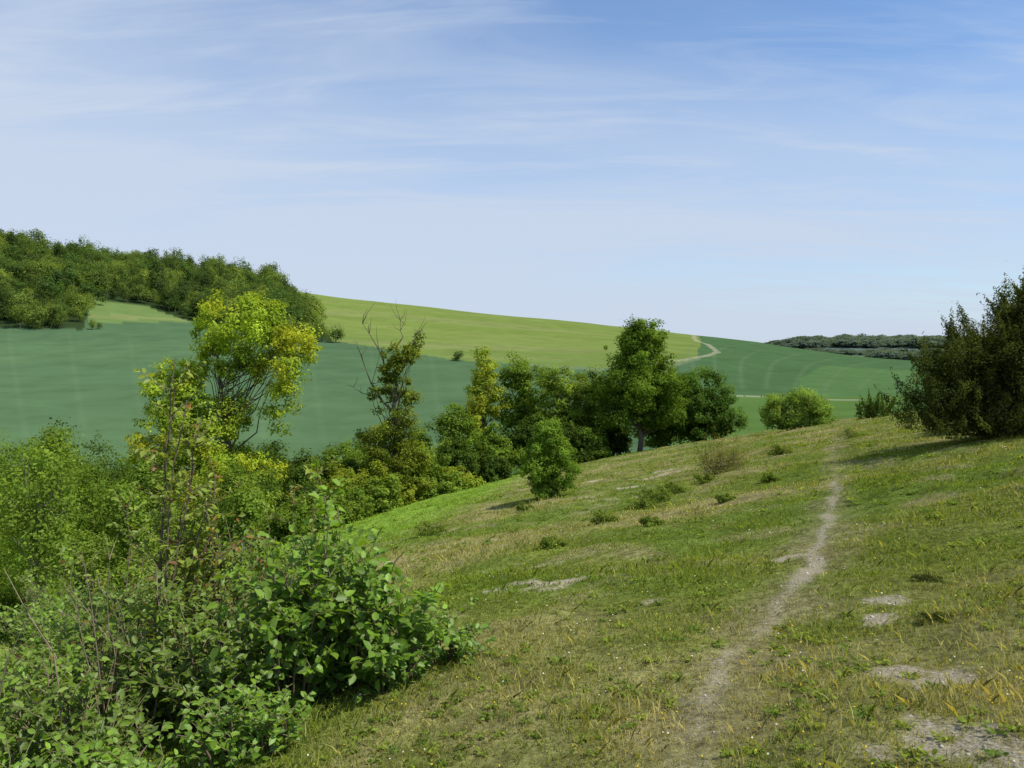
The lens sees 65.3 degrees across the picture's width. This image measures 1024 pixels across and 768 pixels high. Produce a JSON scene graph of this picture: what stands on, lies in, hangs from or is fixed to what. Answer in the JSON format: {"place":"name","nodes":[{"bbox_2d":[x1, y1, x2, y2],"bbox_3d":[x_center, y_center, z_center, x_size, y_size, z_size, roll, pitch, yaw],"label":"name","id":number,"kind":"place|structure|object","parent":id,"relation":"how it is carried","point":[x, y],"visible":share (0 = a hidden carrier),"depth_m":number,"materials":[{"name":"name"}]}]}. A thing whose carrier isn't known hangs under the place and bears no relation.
{"place":"outdoors","nodes":[
{"label":"outdoors","id":0,"kind":"place"},
{"bbox_2d":[0,283,1023,767],"bbox_3d":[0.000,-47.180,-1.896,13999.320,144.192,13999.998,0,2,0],"label":"ground","id":1,"kind":"structure","parent":0,"point":[82,375],"depth_m":11.63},
{"bbox_2d":[0,643,52,696],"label":"dogwood bush","id":2,"kind":"object","parent":1,"relation":"on","point":[1,657],"visible":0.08,"depth_m":8.27,"materials":[{"name":"green plant"}]},
{"bbox_2d":[0,531,58,584],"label":"hawthorn shrub","id":3,"kind":"object","parent":1,"relation":"on","point":[2,551],"visible":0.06,"depth_m":25.10,"materials":[{"name":"green plant"}]},
{"bbox_2d":[0,712,66,767],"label":"bramble bush","id":4,"kind":"object","parent":1,"relation":"on","point":[3,757],"visible":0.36,"depth_m":4.50,"materials":[{"name":"green plant"}]},
{"bbox_2d":[0,436,77,626],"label":"young ash tree","id":5,"kind":"object","parent":1,"relation":"on","point":[36,465],"visible":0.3,"depth_m":19.03,"materials":[{"name":"green plant"}]},
{"bbox_2d":[0,555,83,641],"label":"hawthorn shrub","id":6,"kind":"object","parent":1,"relation":"on","point":[10,599],"visible":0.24,"depth_m":18.07,"materials":[{"name":"green plant"}]},
{"bbox_2d":[0,430,88,517],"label":"ash sapling","id":7,"kind":"object","parent":1,"relation":"on","point":[2,454],"visible":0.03,"depth_m":35.91,"materials":[{"name":"green plant"}]},
{"bbox_2d":[0,459,89,623],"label":"young ash tree","id":8,"kind":"object","parent":1,"relation":"on","point":[39,529],"visible":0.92,"depth_m":16.51,"materials":[{"name":"green plant"}]},
{"bbox_2d":[0,431,95,577],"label":"young ash tree","id":9,"kind":"object","parent":1,"relation":"on","point":[71,511],"visible":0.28,"depth_m":23.19,"materials":[{"name":"green plant"}]},
{"bbox_2d":[8,419,91,575],"bbox_3d":[-15.476,4.587,26.724,2.476,6.871,2.282,1,3,30],"label":"young ash tree","id":10,"kind":"object","parent":1,"relation":"on","point":[49,435],"visible":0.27,"depth_m":26.56,"materials":[{"name":"green plant"}]},
{"bbox_2d":[0,439,106,527],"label":"ash sapling","id":11,"kind":"object","parent":1,"relation":"on","point":[14,462],"depth_m":30.97,"materials":[{"name":"green plant"}]},
{"bbox_2d":[0,620,122,767],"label":"dogwood bush","id":12,"kind":"object","parent":1,"relation":"on","point":[24,671],"visible":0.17,"depth_m":5.16,"materials":[{"name":"green plant"}]},
{"bbox_2d":[0,559,122,668],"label":"dogwood bush","id":13,"kind":"object","parent":1,"relation":"on","point":[27,582],"visible":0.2,"depth_m":10.94,"materials":[{"name":"green plant"}]},
{"bbox_2d":[0,587,139,685],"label":"dogwood bush","id":14,"kind":"object","parent":1,"relation":"on","point":[56,614],"visible":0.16,"depth_m":8.89,"materials":[{"name":"green plant"}]},
{"bbox_2d":[0,626,165,767],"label":"dogwood bush","id":15,"kind":"object","parent":1,"relation":"on","point":[44,713],"visible":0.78,"depth_m":4.65,"materials":[{"name":"green plant"}]},
{"bbox_2d":[18,452,155,583],"bbox_3d":[-16.241,5.583,31.301,4.980,6.146,4.206,-2,3,-36],"label":"ash sapling","id":16,"kind":"object","parent":1,"relation":"on","point":[91,477],"visible":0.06,"depth_m":30.87,"materials":[{"name":"green plant"}]},
{"bbox_2d":[13,521,162,608],"bbox_3d":[-12.467,5.562,24.425,4.910,2.936,3.307,-1,3,-26],"label":"hawthorn shrub","id":17,"kind":"object","parent":1,"relation":"on","point":[95,540],"visible":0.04,"depth_m":23.99,"materials":[{"name":"green plant"}]},
{"bbox_2d":[41,417,138,509],"bbox_3d":[-19.171,5.658,36.494,5.402,8.407,4.880,0,2,0],"label":"ash sapling","id":18,"kind":"object","parent":1,"relation":"on","point":[92,448],"visible":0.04,"depth_m":36.10,"materials":[{"name":"green plant"}]},
{"bbox_2d":[0,720,182,767],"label":"bramble bush","id":19,"kind":"object","parent":1,"relation":"on","point":[126,758],"visible":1,"depth_m":4.16,"materials":[{"name":"green plant"}]},
{"bbox_2d":[0,535,197,767],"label":"dead stems","id":20,"kind":"object","parent":1,"relation":"on","point":[99,673],"visible":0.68,"depth_m":5.14,"materials":[{"name":"brown plant"}]},
{"bbox_2d":[60,468,150,586],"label":"hawthorn shrub","id":21,"kind":"object","parent":1,"relation":"on","point":[82,523],"visible":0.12,"depth_m":27.84,"materials":[{"name":"green plant"}]},
{"bbox_2d":[32,555,185,721],"bbox_3d":[-3.292,2.159,6.829,1.314,1.559,1.351,2,3,35],"label":"dogwood bush","id":22,"kind":"object","parent":1,"relation":"on","point":[54,628],"visible":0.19,"depth_m":6.58,"materials":[{"name":"green plant"}]},
{"bbox_2d":[55,485,179,674],"bbox_3d":[-3.514,1.989,7.337,1.169,2.126,1.050,0,2,0],"label":"dogwood sapling","id":23,"kind":"object","parent":1,"relation":"on","point":[91,562],"visible":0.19,"depth_m":7.23,"materials":[{"name":"green plant"}]},
{"bbox_2d":[54,538,183,591],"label":"hawthorn shrub","id":24,"kind":"object","parent":1,"relation":"on","point":[93,569],"visible":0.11,"depth_m":23.08,"materials":[{"name":"green plant"}]},
{"bbox_2d":[21,540,235,745],"bbox_3d":[-2.662,1.909,5.756,1.377,1.570,1.190,0,2,0],"label":"dogwood bush","id":25,"kind":"object","parent":1,"relation":"on","point":[149,703],"visible":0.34,"depth_m":5.65,"materials":[{"name":"green plant"}]},
{"bbox_2d":[95,481,161,570],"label":"young ash tree","id":26,"kind":"object","parent":1,"relation":"on","point":[119,515],"visible":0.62,"depth_m":21.41,"materials":[{"name":"green plant"}]},
{"bbox_2d":[82,553,175,601],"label":"hawthorn shrub","id":27,"kind":"object","parent":1,"relation":"on","point":[122,570],"visible":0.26,"depth_m":19.03,"materials":[{"name":"green plant"}]},
{"bbox_2d":[112,449,187,549],"bbox_3d":[-12.285,4.676,27.015,2.405,4.950,2.016,-1,3,-26],"label":"young ash tree","id":28,"kind":"object","parent":1,"relation":"on","point":[145,478],"visible":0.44,"depth_m":26.88,"materials":[{"name":"green plant"}]},
{"bbox_2d":[0,227,345,342],"bbox_3d":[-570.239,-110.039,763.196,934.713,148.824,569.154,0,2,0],"label":"woodland","id":29,"kind":"object","parent":1,"relation":"on","point":[30,266],"visible":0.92,"depth_m":640.35,"materials":[{"name":"green plant"}]},
{"bbox_2d":[116,357,234,700],"bbox_3d":[-2.603,1.270,6.181,0.830,2.950,0.823,-1,3,-29],"label":"dogwood sapling","id":30,"kind":"object","parent":1,"relation":"on","point":[184,568],"visible":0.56,"depth_m":6.13,"materials":[{"name":"green plant"}]},
{"bbox_2d":[145,458,225,533],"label":"hawthorn shrub","id":31,"kind":"object","parent":1,"relation":"on","point":[217,465],"visible":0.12,"depth_m":38.13,"materials":[{"name":"green plant"}]},
{"bbox_2d":[149,526,225,578],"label":"hawthorn shrub","id":32,"kind":"object","parent":1,"relation":"on","point":[174,544],"visible":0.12,"depth_m":24.45,"materials":[{"name":"green plant"}]},
{"bbox_2d":[104,569,292,735],"bbox_3d":[-2.085,1.874,5.479,1.288,1.244,1.284,0,2,0],"label":"dogwood bush","id":33,"kind":"object","parent":1,"relation":"on","point":[170,685],"visible":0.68,"depth_m":5.27,"materials":[{"name":"green plant"}]},
{"bbox_2d":[163,504,235,561],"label":"hawthorn shrub","id":34,"kind":"object","parent":1,"relation":"on","point":[197,525],"visible":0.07,"depth_m":28.13,"materials":[{"name":"green plant"}]},
{"bbox_2d":[175,456,256,691],"bbox_3d":[-2.361,1.610,6.314,0.636,2.088,0.610,1,2,17],"label":"dogwood sapling","id":35,"kind":"object","parent":1,"relation":"on","point":[207,558],"visible":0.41,"depth_m":6.28,"materials":[{"name":"green plant"}]},
{"bbox_2d":[111,289,322,501],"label":"field maple tree","id":36,"kind":"object","parent":1,"relation":"on","point":[283,343],"visible":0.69,"depth_m":44.37,"materials":[{"name":"green plant"}]},
{"bbox_2d":[205,480,266,561],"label":"young ash tree","id":37,"kind":"object","parent":1,"relation":"on","point":[249,503],"visible":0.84,"depth_m":23.95,"materials":[{"name":"green plant"}]},
{"bbox_2d":[193,477,284,551],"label":"hawthorn shrub","id":38,"kind":"object","parent":1,"relation":"on","point":[271,503],"visible":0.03,"depth_m":36.29,"materials":[{"name":"green plant"}]},
{"bbox_2d":[212,462,267,549],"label":"young ash tree","id":39,"kind":"object","parent":1,"relation":"on","point":[232,480],"visible":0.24,"depth_m":28.07,"materials":[{"name":"green plant"}]},
{"bbox_2d":[193,453,289,513],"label":"hawthorn shrub","id":40,"kind":"object","parent":1,"relation":"on","point":[273,471],"visible":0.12,"depth_m":42.08,"materials":[{"name":"green plant"}]},
{"bbox_2d":[167,665,318,767],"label":"bramble bush","id":41,"kind":"object","parent":1,"relation":"on","point":[255,733],"visible":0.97,"depth_m":4.63,"materials":[{"name":"green plant"}]},
{"bbox_2d":[180,511,320,641],"bbox_3d":[-2.055,1.811,6.513,1.274,1.615,1.141,1,3,30],"label":"dogwood bush","id":42,"kind":"object","parent":1,"relation":"on","point":[256,566],"visible":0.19,"depth_m":6.50,"materials":[{"name":"green plant"}]},
{"bbox_2d":[224,440,291,493],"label":"ash sapling","id":43,"kind":"object","parent":1,"relation":"on","point":[271,453],"visible":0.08,"depth_m":51.96,"materials":[{"name":"green plant"}]},
{"bbox_2d":[226,439,296,477],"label":"ash sapling","id":44,"kind":"object","parent":1,"relation":"on","point":[272,445],"visible":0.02,"depth_m":60.09,"materials":[{"name":"green plant"}]},
{"bbox_2d":[245,498,315,549],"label":"hawthorn shrub","id":45,"kind":"object","parent":1,"relation":"on","point":[279,530],"visible":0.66,"depth_m":31.01,"materials":[{"name":"green plant"}]},
{"bbox_2d":[198,531,368,716],"bbox_3d":[-1.579,1.706,5.500,1.168,1.403,1.151,0,2,0],"label":"wayfaring bush","id":46,"kind":"object","parent":1,"relation":"on","point":[275,629],"visible":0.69,"depth_m":5.42,"materials":[{"name":"green plant"}]},
{"bbox_2d":[225,455,354,612],"bbox_3d":[-1.933,1.621,7.133,1.201,1.965,0.966,1,3,27],"label":"dogwood sapling","id":47,"kind":"object","parent":1,"relation":"on","point":[291,493],"visible":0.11,"depth_m":7.04,"materials":[{"name":"green plant"}]},
{"bbox_2d":[279,447,324,486],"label":"hawthorn shrub","id":48,"kind":"object","parent":1,"relation":"on","point":[308,456],"visible":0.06,"depth_m":47.18,"materials":[{"name":"green plant"}]},
{"bbox_2d":[259,476,353,531],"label":"hawthorn shrub","id":49,"kind":"object","parent":1,"relation":"on","point":[297,493],"visible":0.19,"depth_m":37.14,"materials":[{"name":"green plant"}]},
{"bbox_2d":[270,455,343,499],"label":"hawthorn shrub","id":50,"kind":"object","parent":1,"relation":"on","point":[298,476],"visible":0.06,"depth_m":42.88,"materials":[{"name":"green plant"}]},
{"bbox_2d":[289,491,372,530],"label":"hawthorn shrub","id":51,"kind":"object","parent":1,"relation":"on","point":[352,509],"visible":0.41,"depth_m":36.16,"materials":[{"name":"green plant"}]},
{"bbox_2d":[260,458,412,696],"bbox_3d":[-1.211,1.418,5.871,1.016,1.855,1.301,0,2,0],"label":"wayfaring bush","id":52,"kind":"object","parent":1,"relation":"on","point":[351,577],"visible":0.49,"depth_m":5.64,"materials":[{"name":"green plant"}]},
{"bbox_2d":[312,438,363,474],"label":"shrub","id":53,"kind":"object","parent":1,"relation":"on","point":[344,448],"visible":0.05,"depth_m":61.84,"materials":[{"name":"green plant"}]},
{"bbox_2d":[300,456,387,515],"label":"hawthorn shrub","id":54,"kind":"object","parent":1,"relation":"on","point":[351,477],"visible":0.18,"depth_m":41.99,"materials":[{"name":"green plant"}]},
{"bbox_2d":[322,444,368,466],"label":"hawthorn shrub","id":55,"kind":"object","parent":1,"relation":"on","point":[328,453],"visible":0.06,"depth_m":52.02,"materials":[{"name":"green plant"}]},
{"bbox_2d":[332,458,372,484],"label":"hawthorn shrub","id":56,"kind":"object","parent":1,"relation":"on","point":[351,463],"visible":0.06,"depth_m":46.50,"materials":[{"name":"green plant"}]},
{"bbox_2d":[334,487,375,520],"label":"hawthorn shrub","id":57,"kind":"object","parent":1,"relation":"on","point":[354,496],"visible":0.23,"depth_m":38.53,"materials":[{"name":"green plant"}]},
{"bbox_2d":[342,472,404,514],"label":"hawthorn shrub","id":58,"kind":"object","parent":1,"relation":"on","point":[379,493],"visible":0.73,"depth_m":40.93,"materials":[{"name":"green plant"}]},
{"bbox_2d":[357,449,391,484],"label":"hawthorn shrub","id":59,"kind":"object","parent":1,"relation":"on","point":[363,462],"visible":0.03,"depth_m":49.75,"materials":[{"name":"green plant"}]},
{"bbox_2d":[318,562,450,702],"bbox_3d":[-0.857,1.770,5.493,0.922,0.963,0.968,0,2,0],"label":"wayfaring bush","id":60,"kind":"object","parent":1,"relation":"on","point":[399,657],"visible":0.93,"depth_m":5.48,"materials":[{"name":"green plant"}]},
{"bbox_2d":[351,304,434,491],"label":"ivy clad tree","id":61,"kind":"object","parent":1,"relation":"on","point":[401,450],"visible":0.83,"depth_m":44.86,"materials":[{"name":"green plant"}]},
{"bbox_2d":[379,479,434,507],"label":"hawthorn shrub","id":62,"kind":"object","parent":1,"relation":"on","point":[410,494],"visible":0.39,"depth_m":44.03,"materials":[{"name":"green plant"}]},
{"bbox_2d":[387,445,451,490],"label":"hawthorn shrub","id":63,"kind":"object","parent":1,"relation":"on","point":[417,473],"visible":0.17,"depth_m":47.82,"materials":[{"name":"green plant"}]},
{"bbox_2d":[412,519,448,536],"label":"shrub","id":64,"kind":"object","parent":1,"relation":"on","point":[437,529],"visible":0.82,"depth_m":18.55,"materials":[{"name":"green plant"}]},
{"bbox_2d":[411,470,470,498],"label":"hawthorn shrub","id":65,"kind":"object","parent":1,"relation":"on","point":[444,487],"visible":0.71,"depth_m":46.99,"materials":[{"name":"green plant"}]},
{"bbox_2d":[422,401,480,459],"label":"hawthorn tree","id":66,"kind":"object","parent":1,"relation":"on","point":[456,425],"visible":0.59,"depth_m":61.42,"materials":[{"name":"green plant"}]},
{"bbox_2d":[414,594,495,665],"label":"bramble bush","id":67,"kind":"object","parent":1,"relation":"on","point":[463,648],"visible":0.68,"depth_m":5.93,"materials":[{"name":"green plant"}]},
{"bbox_2d":[416,432,493,482],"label":"hawthorn shrub","id":68,"kind":"object","parent":1,"relation":"on","point":[461,455],"visible":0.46,"depth_m":52.85,"materials":[{"name":"green plant"}]},
{"bbox_2d":[438,463,485,487],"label":"hawthorn shrub","id":69,"kind":"object","parent":1,"relation":"on","point":[472,480],"visible":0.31,"depth_m":49.58,"materials":[{"name":"green plant"}]},
{"bbox_2d":[459,345,510,444],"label":"birch tree","id":70,"kind":"object","parent":1,"relation":"on","point":[480,409],"visible":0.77,"depth_m":63.64,"materials":[{"name":"green plant"}]},
{"bbox_2d":[479,455,511,481],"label":"hawthorn shrub","id":71,"kind":"object","parent":1,"relation":"on","point":[496,468],"visible":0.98,"depth_m":52.44,"materials":[{"name":"green plant"}]},
{"bbox_2d":[466,420,526,474],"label":"hawthorn shrub","id":72,"kind":"object","parent":1,"relation":"on","point":[497,444],"visible":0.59,"depth_m":55.83,"materials":[{"name":"green plant"}]},
{"bbox_2d":[0,412,1023,767],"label":"meadow grass","id":73,"kind":"structure","parent":1,"relation":"on","point":[964,690],"depth_m":6.04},
{"bbox_2d":[1,426,1023,767],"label":"meadow herbs","id":74,"kind":"object","parent":1,"relation":"on","point":[773,710],"visible":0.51,"depth_m":4.80,"materials":[{"name":"green plant"}]},
{"bbox_2d":[7,434,1021,767],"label":"wildflowers","id":75,"kind":"object","parent":1,"relation":"on","point":[729,612],"visible":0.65,"depth_m":5.46,"materials":[{"name":"green plant"}]},
{"bbox_2d":[496,348,549,436],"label":"ash tree","id":76,"kind":"object","parent":1,"relation":"on","point":[524,402],"visible":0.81,"depth_m":64.21,"materials":[{"name":"green plant"}]},
{"bbox_2d":[505,412,546,471],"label":"hawthorn shrub","id":77,"kind":"object","parent":1,"relation":"on","point":[521,434],"visible":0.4,"depth_m":57.68,"materials":[{"name":"green plant"}]},
{"bbox_2d":[516,418,582,500],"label":"hawthorn bush","id":78,"kind":"object","parent":1,"relation":"on","point":[547,480],"visible":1,"depth_m":23.86,"materials":[{"name":"green plant"}]},
{"bbox_2d":[539,534,567,548],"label":"shrub","id":79,"kind":"object","parent":1,"relation":"on","point":[548,542],"visible":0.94,"depth_m":12.05,"materials":[{"name":"green plant"}]},
{"bbox_2d":[534,364,586,425],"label":"birch tree","id":80,"kind":"object","parent":1,"relation":"on","point":[554,386],"visible":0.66,"depth_m":61.56,"materials":[{"name":"green plant"}]},
{"bbox_2d":[531,417,596,466],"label":"hawthorn shrub","id":81,"kind":"object","parent":1,"relation":"on","point":[571,433],"visible":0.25,"depth_m":57.84,"materials":[{"name":"green plant"}]},
{"bbox_2d":[554,363,623,445],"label":"hawthorn tree","id":82,"kind":"object","parent":1,"relation":"on","point":[587,421],"visible":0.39,"depth_m":62.38,"materials":[{"name":"green plant"}]},
{"bbox_2d":[570,420,613,460],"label":"hawthorn shrub","id":83,"kind":"object","parent":1,"relation":"on","point":[601,450],"visible":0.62,"depth_m":58.50,"materials":[{"name":"green plant"}]},
{"bbox_2d":[588,508,619,523],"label":"shrub","id":84,"kind":"object","parent":1,"relation":"on","point":[600,515],"visible":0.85,"depth_m":14.06,"materials":[{"name":"green plant"}]},
{"bbox_2d":[599,422,634,455],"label":"hawthorn shrub","id":85,"kind":"object","parent":1,"relation":"on","point":[619,442],"visible":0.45,"depth_m":63.23,"materials":[{"name":"green plant"}]},
{"bbox_2d":[584,314,691,451],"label":"oak tree","id":86,"kind":"object","parent":1,"relation":"on","point":[640,395],"visible":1,"depth_m":59.07,"materials":[{"name":"green plant"}]},
{"bbox_2d":[623,498,657,509],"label":"shrub","id":87,"kind":"object","parent":1,"relation":"on","point":[642,504],"visible":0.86,"depth_m":16.35,"materials":[{"name":"green plant"}]},
{"bbox_2d":[638,515,665,526],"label":"shrub","id":88,"kind":"object","parent":1,"relation":"on","point":[651,520],"visible":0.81,"depth_m":12.54,"materials":[{"name":"green plant"}]},
{"bbox_2d":[636,487,673,502],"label":"shrub","id":89,"kind":"object","parent":1,"relation":"on","point":[659,497],"visible":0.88,"depth_m":17.03,"materials":[{"name":"green plant"}]},
{"bbox_2d":[631,366,690,448],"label":"hawthorn tree","id":90,"kind":"object","parent":1,"relation":"on","point":[661,438],"visible":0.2,"depth_m":64.91,"materials":[{"name":"green plant"}]},
{"bbox_2d":[656,480,687,493],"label":"shrub","id":91,"kind":"object","parent":1,"relation":"on","point":[674,489],"visible":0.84,"depth_m":18.06,"materials":[{"name":"green plant"}]},
{"bbox_2d":[332,432,1017,765],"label":"chalk stones","id":92,"kind":"object","parent":1,"relation":"on","point":[923,741],"visible":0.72,"depth_m":4.32,"materials":[{"name":"white stone"}]},
{"bbox_2d":[667,365,748,442],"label":"hawthorn tree","id":93,"kind":"object","parent":1,"relation":"on","point":[699,410],"visible":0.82,"depth_m":62.92,"materials":[{"name":"green plant"}]},
{"bbox_2d":[686,414,752,474],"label":"dry shrub","id":94,"kind":"object","parent":1,"relation":"on","point":[716,467],"visible":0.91,"depth_m":20.52,"materials":[{"name":"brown plant"}]},
{"bbox_2d":[713,492,736,502],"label":"shrub","id":95,"kind":"object","parent":1,"relation":"on","point":[725,497],"visible":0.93,"depth_m":14.53,"materials":[{"name":"green plant"}]},
{"bbox_2d":[698,414,764,466],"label":"dry shrub","id":96,"kind":"object","parent":1,"relation":"on","point":[734,451],"visible":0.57,"depth_m":23.06,"materials":[{"name":"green plant"}]},
{"bbox_2d":[766,442,793,455],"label":"shrub","id":97,"kind":"object","parent":1,"relation":"on","point":[778,449],"visible":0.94,"depth_m":24.02,"materials":[{"name":"green plant"}]},
{"bbox_2d":[758,385,838,430],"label":"elder shrub","id":98,"kind":"object","parent":1,"relation":"on","point":[795,417],"visible":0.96,"depth_m":49.59,"materials":[{"name":"green plant"}]},
{"bbox_2d":[764,333,979,360],"bbox_3d":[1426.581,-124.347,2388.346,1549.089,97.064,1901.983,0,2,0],"label":"distant woods","id":99,"kind":"object","parent":1,"relation":"on","point":[816,343],"visible":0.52,"depth_m":2804.84,"materials":[{"name":"green plant"}]},
{"bbox_2d":[854,384,897,419],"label":"juniper bush","id":100,"kind":"object","parent":1,"relation":"on","point":[873,409],"visible":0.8,"depth_m":47.99,"materials":[{"name":"green plant"}]},
{"bbox_2d":[909,569,944,581],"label":"heather tuft","id":101,"kind":"object","parent":1,"relation":"on","point":[925,576],"visible":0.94,"depth_m":6.35,"materials":[{"name":"green plant"}]},
{"bbox_2d":[918,611,953,622],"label":"heather tuft","id":102,"kind":"object","parent":1,"relation":"on","point":[934,617],"visible":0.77,"depth_m":5.15,"materials":[{"name":"green plant"}]},
{"bbox_2d":[874,265,1023,439],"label":"juniper tree","id":103,"kind":"object","parent":1,"relation":"on","point":[996,379],"visible":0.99,"depth_m":16.86,"materials":[{"name":"green plant"}]},
{"bbox_2d":[0,0,1023,342],"label":"sky","id":104,"kind":"structure","parent":0,"point":[761,171],"materials":[{"name":"blue"}]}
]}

